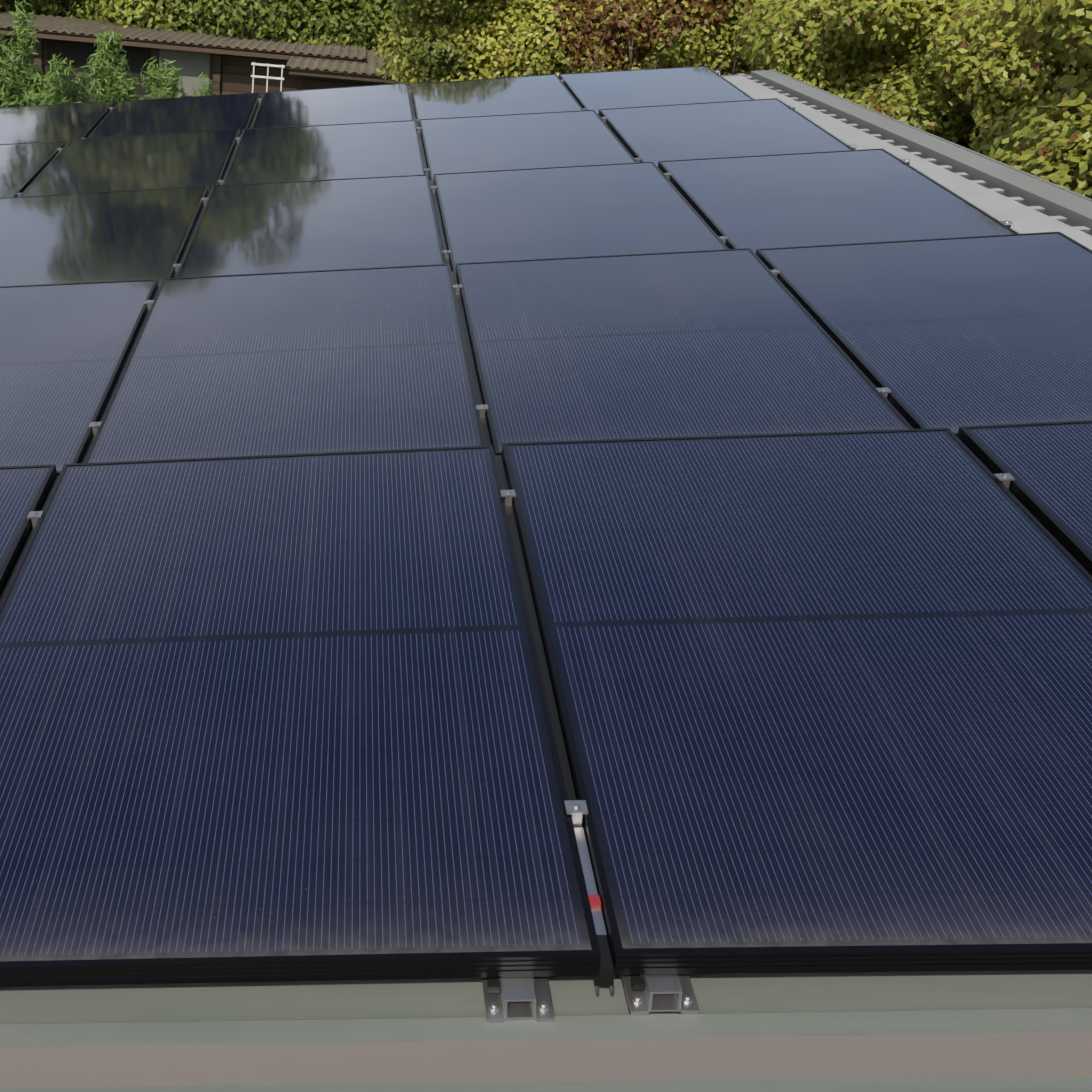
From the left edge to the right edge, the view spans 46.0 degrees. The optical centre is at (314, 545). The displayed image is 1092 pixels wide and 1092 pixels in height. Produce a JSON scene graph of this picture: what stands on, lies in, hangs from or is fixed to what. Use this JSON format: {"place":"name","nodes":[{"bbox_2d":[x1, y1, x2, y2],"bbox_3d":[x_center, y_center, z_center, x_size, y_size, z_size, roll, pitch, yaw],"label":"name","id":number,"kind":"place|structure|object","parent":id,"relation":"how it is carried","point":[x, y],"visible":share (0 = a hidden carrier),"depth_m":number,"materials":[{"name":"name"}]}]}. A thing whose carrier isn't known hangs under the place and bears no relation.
{"place":"outdoors","nodes":[
{"label":"outdoors","id":0,"kind":"place"},
{"bbox_2d":[0,0,419,52],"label":"hedge","id":1,"kind":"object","parent":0,"point":[309,20],"depth_m":22.26,"materials":[{"name":"green plant"}]},
{"bbox_2d":[0,74,1091,1091],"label":"roof sheet","id":2,"kind":"object","parent":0,"point":[972,1031],"visible":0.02,"depth_m":1.81,"materials":[{"name":"grey metal"}]},
{"bbox_2d":[0,70,1090,1021],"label":"mounting hardware","id":3,"kind":"object","parent":2,"relation":"on","point":[528,997],"visible":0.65,"depth_m":2.01,"materials":[{"name":"silver metal"}]},
{"bbox_2d":[0,66,1091,986],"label":"solar panels","id":4,"kind":"object","parent":3,"relation":"on","point":[813,609],"visible":0.98,"depth_m":2.84,"materials":[{"name":"blue"}]},
{"bbox_2d":[372,0,1091,198],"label":"hedge","id":5,"kind":"object","parent":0,"point":[979,62],"depth_m":10.39,"materials":[{"name":"green plant"}]},
{"label":"ground","id":6,"kind":"structure","parent":0,"visible":0},
{"bbox_2d":[0,0,51,15],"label":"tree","id":7,"kind":"object","parent":6,"relation":"on","point":[1,3],"visible":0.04,"depth_m":23.81,"materials":[{"name":"green plant"}]},
{"bbox_2d":[0,23,172,105],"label":"bamboo canes","id":8,"kind":"object","parent":6,"relation":"on","point":[59,72],"visible":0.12,"depth_m":14.16,"materials":[{"name":"green plant"}]},
{"bbox_2d":[0,0,216,107],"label":"bamboo leaves","id":9,"kind":"object","parent":8,"relation":"on","point":[112,80],"visible":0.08,"depth_m":14.06,"materials":[{"name":"green plant"}]},
{"bbox_2d":[0,11,426,103],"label":"garden sheds","id":10,"kind":"object","parent":6,"relation":"on","point":[234,64],"visible":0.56,"depth_m":21.01,"materials":[{"name":"brown wood"}]},
{"bbox_2d":[155,0,366,33],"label":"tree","id":11,"kind":"object","parent":6,"relation":"on","point":[269,2],"visible":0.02,"depth_m":22.66,"materials":[{"name":"green plant"}]},
{"bbox_3d":[-0.878,-0.216,6.586,8.087,3.258,10.030,5,27,0],"label":"building","id":12,"kind":"object","parent":6,"relation":"on","visible":0},
{"bbox_2d":[722,69,1091,249],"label":"roof trims","id":13,"kind":"object","parent":12,"relation":"on","point":[1054,202],"visible":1,"depth_m":6.80,"materials":[{"name":"grey metal"}]}
]}

